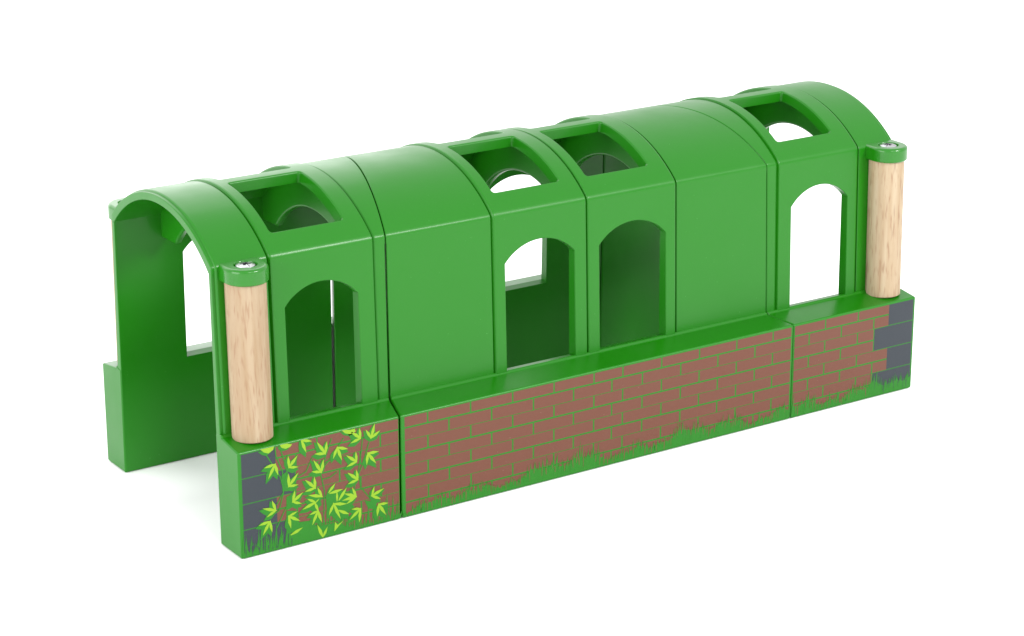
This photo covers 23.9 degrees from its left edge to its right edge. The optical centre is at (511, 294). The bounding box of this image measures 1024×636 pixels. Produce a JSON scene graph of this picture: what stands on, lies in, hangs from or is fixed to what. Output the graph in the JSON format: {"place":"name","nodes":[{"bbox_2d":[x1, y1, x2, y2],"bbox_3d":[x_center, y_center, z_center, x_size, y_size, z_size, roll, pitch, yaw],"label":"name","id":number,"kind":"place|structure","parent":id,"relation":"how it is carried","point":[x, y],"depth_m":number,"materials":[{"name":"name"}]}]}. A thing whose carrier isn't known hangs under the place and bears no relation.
{"place":"outdoors","nodes":[
{"label":"outdoors","id":0,"kind":"place"},
{"bbox_2d":[0,0,1023,635],"bbox_3d":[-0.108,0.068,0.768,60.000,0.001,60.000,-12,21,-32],"label":"ground","id":1,"kind":"structure","parent":0,"point":[898,512],"depth_m":0.92,"materials":[{"name":"white"}]},
{"bbox_2d":[103,81,914,558],"bbox_3d":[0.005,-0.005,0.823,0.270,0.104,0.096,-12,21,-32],"label":"toy tunnel","id":2,"kind":"structure","parent":1,"relation":"on","point":[435,361],"depth_m":0.79,"materials":[{"name":"green plastic"}]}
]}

